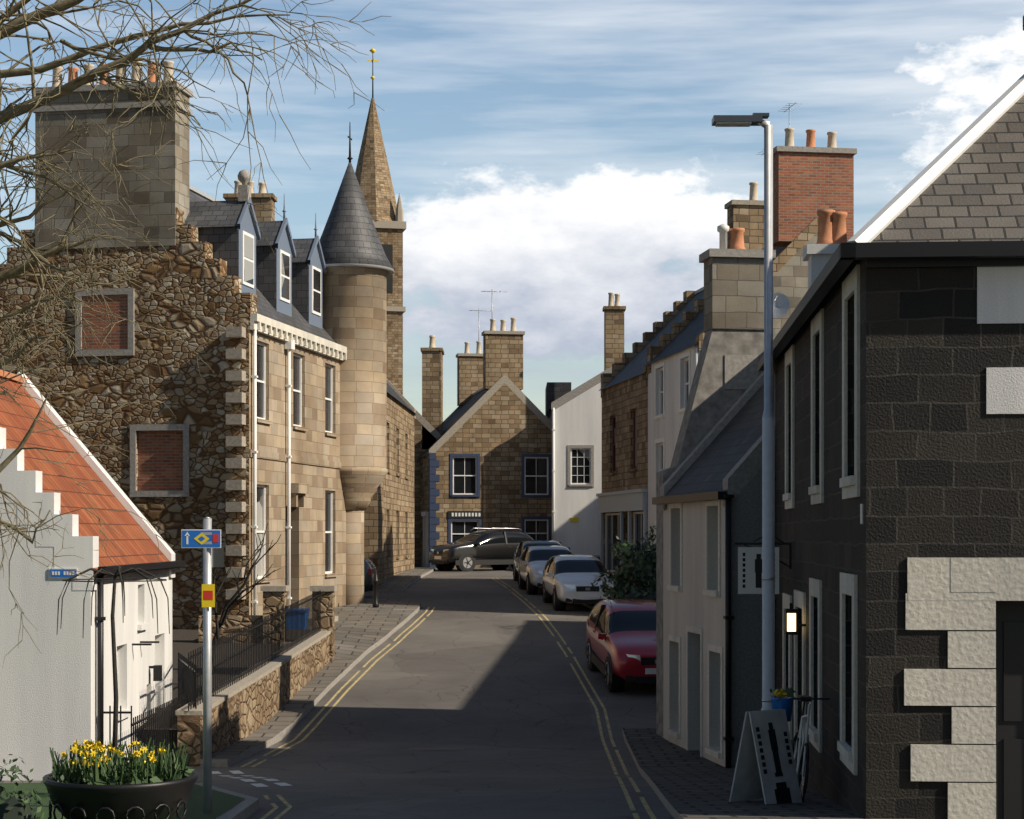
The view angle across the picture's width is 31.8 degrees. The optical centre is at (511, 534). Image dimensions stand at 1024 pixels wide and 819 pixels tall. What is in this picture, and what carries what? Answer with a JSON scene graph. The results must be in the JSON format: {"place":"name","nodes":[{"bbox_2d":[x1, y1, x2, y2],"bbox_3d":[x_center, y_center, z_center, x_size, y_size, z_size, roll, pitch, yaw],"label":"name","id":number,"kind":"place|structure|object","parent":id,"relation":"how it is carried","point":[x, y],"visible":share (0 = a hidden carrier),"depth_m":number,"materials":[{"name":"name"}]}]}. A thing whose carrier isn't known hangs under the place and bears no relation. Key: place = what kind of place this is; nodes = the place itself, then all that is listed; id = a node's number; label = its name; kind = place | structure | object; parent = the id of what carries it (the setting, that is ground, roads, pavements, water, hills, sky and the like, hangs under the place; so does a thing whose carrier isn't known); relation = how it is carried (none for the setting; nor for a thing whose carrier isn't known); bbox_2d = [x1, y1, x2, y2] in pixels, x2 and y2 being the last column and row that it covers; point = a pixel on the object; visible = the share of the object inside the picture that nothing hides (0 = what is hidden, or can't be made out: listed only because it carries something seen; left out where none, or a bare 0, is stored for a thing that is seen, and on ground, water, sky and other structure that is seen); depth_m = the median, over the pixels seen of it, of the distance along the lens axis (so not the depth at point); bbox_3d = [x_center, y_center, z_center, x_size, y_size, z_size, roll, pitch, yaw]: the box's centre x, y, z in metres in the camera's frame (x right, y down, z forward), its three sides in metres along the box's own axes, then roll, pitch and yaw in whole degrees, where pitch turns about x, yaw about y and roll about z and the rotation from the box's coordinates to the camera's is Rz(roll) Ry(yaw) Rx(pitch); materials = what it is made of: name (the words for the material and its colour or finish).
{"place":"outdoors","nodes":[
{"label":"outdoors","id":0,"kind":"place"},
{"bbox_2d":[200,659,356,766],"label":"pavement","id":1,"kind":"structure","parent":0,"point":[287,717],"depth_m":33.51,"materials":[{"name":"stone"}]},
{"bbox_2d":[0,566,673,818],"bbox_3d":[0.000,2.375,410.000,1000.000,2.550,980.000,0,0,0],"label":"ground","id":2,"kind":"structure","parent":0,"point":[475,664],"depth_m":33.08,"materials":[{"name":"grey asphalt"}]},
{"bbox_2d":[0,369,184,780],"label":"white cottage","id":3,"kind":"structure","parent":2,"relation":"on","point":[57,695],"depth_m":25.10,"materials":[{"name":"paint"}]},
{"bbox_2d":[0,783,244,818],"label":"verge grass","id":4,"kind":"structure","parent":2,"relation":"on","point":[223,803],"depth_m":20.62,"materials":[{"name":"plant"}]},
{"bbox_2d":[0,754,56,818],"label":"shrub","id":5,"kind":"object","parent":4,"relation":"on","point":[15,806],"visible":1,"depth_m":15.71,"materials":[{"name":"plant"}]},
{"bbox_2d":[43,568,197,818],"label":"planter daffodils","id":6,"kind":"object","parent":4,"relation":"on","point":[141,782],"visible":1,"depth_m":17.10,"materials":[{"name":"plant"}]},
{"bbox_2d":[181,517,223,811],"bbox_3d":[-3.350,1.568,19.498,0.440,3.535,0.144,0,0,0],"label":"sign post","id":7,"kind":"object","parent":4,"relation":"on","point":[207,538],"visible":1,"depth_m":19.45,"materials":[{"name":"metal"}]},
{"bbox_2d":[0,0,391,666],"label":"bare tree","id":8,"kind":"object","parent":2,"relation":"on","point":[8,30],"visible":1,"depth_m":11.00,"materials":[{"name":"wood"}]},
{"bbox_2d":[0,60,393,628],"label":"turret house","id":9,"kind":"structure","parent":2,"relation":"on","point":[278,424],"depth_m":43.75,"materials":[{"name":"stone"}]},
{"bbox_2d":[104,523,336,766],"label":"garden wall railings","id":10,"kind":"object","parent":2,"relation":"on","point":[268,665],"visible":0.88,"depth_m":32.94,"materials":[{"name":"stone"}]},
{"bbox_2d":[194,783,258,818],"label":"verge kerb","id":11,"kind":"structure","parent":2,"relation":"on","point":[247,807],"depth_m":20.25,"materials":[{"name":"concrete"}]},
{"bbox_2d":[223,180,415,586],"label":"house","id":12,"kind":"structure","parent":2,"relation":"on","point":[388,531],"depth_m":65.93,"materials":[{"name":"stone"}]},
{"bbox_2d":[310,598,420,662],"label":"forecourt pavement","id":13,"kind":"structure","parent":2,"relation":"on","point":[364,629],"depth_m":46.30,"materials":[{"name":"stone"}]},
{"bbox_2d":[289,608,304,628],"bbox_3d":[-5.350,2.160,44.290,0.680,0.680,0.740,0,0,0],"label":"blue bin","id":14,"kind":"object","parent":13,"relation":"on","point":[299,618],"visible":0.12,"depth_m":43.98,"materials":[{"name":"plastic"}]},
{"bbox_2d":[373,574,378,607],"bbox_3d":[-3.800,1.560,50.200,0.180,0.960,0.180,0,0,0],"label":"bollard","id":15,"kind":"object","parent":13,"relation":"on","point":[375,595],"visible":1,"depth_m":50.15,"materials":[{"name":"metal"}]},
{"bbox_2d":[364,556,376,591],"bbox_3d":[-6.299,1.223,54.600,4.308,1.494,2.037,0,0,2],"label":"dark car","id":16,"kind":"object","parent":2,"relation":"on","point":[370,569],"visible":0.12,"depth_m":53.81,"materials":[{"name":"grey metal"}]},
{"bbox_2d":[355,48,405,394],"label":"church spire","id":17,"kind":"structure","parent":2,"relation":"on","point":[373,176],"depth_m":148.26,"materials":[{"name":"stone"}]},
{"bbox_2d":[414,335,443,565],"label":"house","id":18,"kind":"structure","parent":2,"relation":"on","point":[428,426],"depth_m":84.00,"materials":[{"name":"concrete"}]},
{"bbox_2d":[212,578,656,818],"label":"road markings","id":19,"kind":"object","parent":2,"relation":"on","point":[621,783],"visible":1,"depth_m":32.12,"materials":[{"name":"paint"}]},
{"bbox_2d":[429,528,532,571],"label":"black suv","id":20,"kind":"object","parent":2,"relation":"on","point":[494,549],"visible":0.84,"depth_m":74.45,"materials":[{"name":"black car paint"},{"name":"glass"},{"name":"rubber"}]},
{"bbox_2d":[419,289,551,567],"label":"stone house","id":21,"kind":"structure","parent":2,"relation":"on","point":[486,458],"depth_m":80.54,"materials":[{"name":"stone"}]},
{"bbox_2d":[513,540,573,580],"bbox_3d":[1.052,0.953,62.784,2.008,1.504,4.008,0,1,-6],"label":"grey hatchback car","id":22,"kind":"object","parent":2,"relation":"on","point":[521,547],"visible":0.2,"depth_m":62.84,"materials":[{"name":"grey metal"}]},
{"bbox_2d":[518,545,572,594],"bbox_3d":[1.202,1.110,57.575,1.989,1.494,4.008,0,2,-6],"label":"white hatchback car","id":23,"kind":"object","parent":2,"relation":"on","point":[533,560],"visible":0.51,"depth_m":56.97,"materials":[{"name":"white metal"}]},
{"bbox_2d":[542,555,614,610],"bbox_3d":[1.903,1.359,51.966,1.989,1.484,4.068,0,3,-6],"label":"white hatchback car","id":24,"kind":"object","parent":2,"relation":"on","point":[567,579],"visible":0.8,"depth_m":50.83,"materials":[{"name":"white metal"}]},
{"bbox_2d":[545,292,625,556],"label":"white gable house","id":25,"kind":"structure","parent":2,"relation":"on","point":[574,416],"depth_m":79.30,"materials":[{"name":"paint"}]},
{"bbox_2d":[585,595,655,691],"bbox_3d":[2.727,2.267,38.430,2.086,1.735,4.388,0,5,-6],"label":"red car","id":26,"kind":"object","parent":2,"relation":"on","point":[620,648],"visible":0.66,"depth_m":37.44,"materials":[{"name":"red metal"}]},
{"bbox_2d":[590,526,655,598],"bbox_3d":[3.425,1.103,45.431,2.872,2.828,3.862,0,0,0],"label":"hedge bush","id":27,"kind":"object","parent":2,"relation":"on","point":[636,570],"visible":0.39,"depth_m":44.53,"materials":[{"name":"plant"}]},
{"bbox_2d":[616,574,655,599],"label":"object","id":28,"kind":"object","parent":2,"relation":"on","point":[635,594],"visible":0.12,"depth_m":42.89,"materials":[{"name":"plant"}]},
{"bbox_2d":[596,287,703,586],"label":"stone shop house","id":29,"kind":"structure","parent":2,"relation":"on","point":[623,503],"depth_m":58.28,"materials":[{"name":"stone"}]},
{"bbox_2d":[652,224,776,767],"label":"cream cottage","id":30,"kind":"structure","parent":2,"relation":"on","point":[707,500],"depth_m":29.73,"materials":[{"name":"paint"}]},
{"bbox_2d":[712,113,774,709],"bbox_3d":[2.587,-0.746,20.000,0.715,7.858,0.220,0,0,0],"label":"street lamp","id":31,"kind":"object","parent":2,"relation":"on","point":[768,544],"visible":0.81,"depth_m":19.95,"materials":[{"name":"metal"}]},
{"bbox_2d":[645,103,856,550],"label":"white terrace house","id":32,"kind":"structure","parent":2,"relation":"on","point":[810,179],"depth_m":48.65,"materials":[{"name":"concrete"}]},
{"bbox_2d":[734,16,1023,818],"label":"dark stone house","id":33,"kind":"structure","parent":2,"relation":"on","point":[898,355],"depth_m":15.98,"materials":[{"name":"stone"}]},
{"bbox_2d":[364,568,434,592],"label":"pavement","id":34,"kind":"structure","parent":0,"point":[400,582],"depth_m":62.13,"materials":[{"name":"stone"}]},
{"bbox_2d":[0,0,1023,420],"label":"sky","id":35,"kind":"structure","parent":0,"point":[559,157],"materials":[{"name":"blue"}]},
{"bbox_2d":[582,588,623,608],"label":"pavement","id":36,"kind":"structure","parent":0,"point":[590,606],"depth_m":51.35,"materials":[{"name":"stone"}]},
{"bbox_2d":[622,728,874,818],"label":"pavement","id":37,"kind":"structure","parent":0,"point":[683,783],"depth_m":20.96,"materials":[{"name":"stone"}]},
{"bbox_2d":[729,709,801,803],"bbox_3d":[2.621,2.288,18.598,0.520,0.950,0.544,0,0,-38],"label":"sandwich board","id":38,"kind":"object","parent":37,"relation":"on","point":[765,768],"visible":0.96,"depth_m":18.54,"materials":[{"name":"wood"}]},
{"bbox_2d":[770,687,829,801],"bbox_3d":[3.181,2.230,19.344,0.644,1.296,1.720,0,0,17],"label":"bicycle with flowers","id":39,"kind":"object","parent":37,"relation":"on","point":[781,699],"visible":0.74,"depth_m":18.92,"materials":[{"name":"metal"}]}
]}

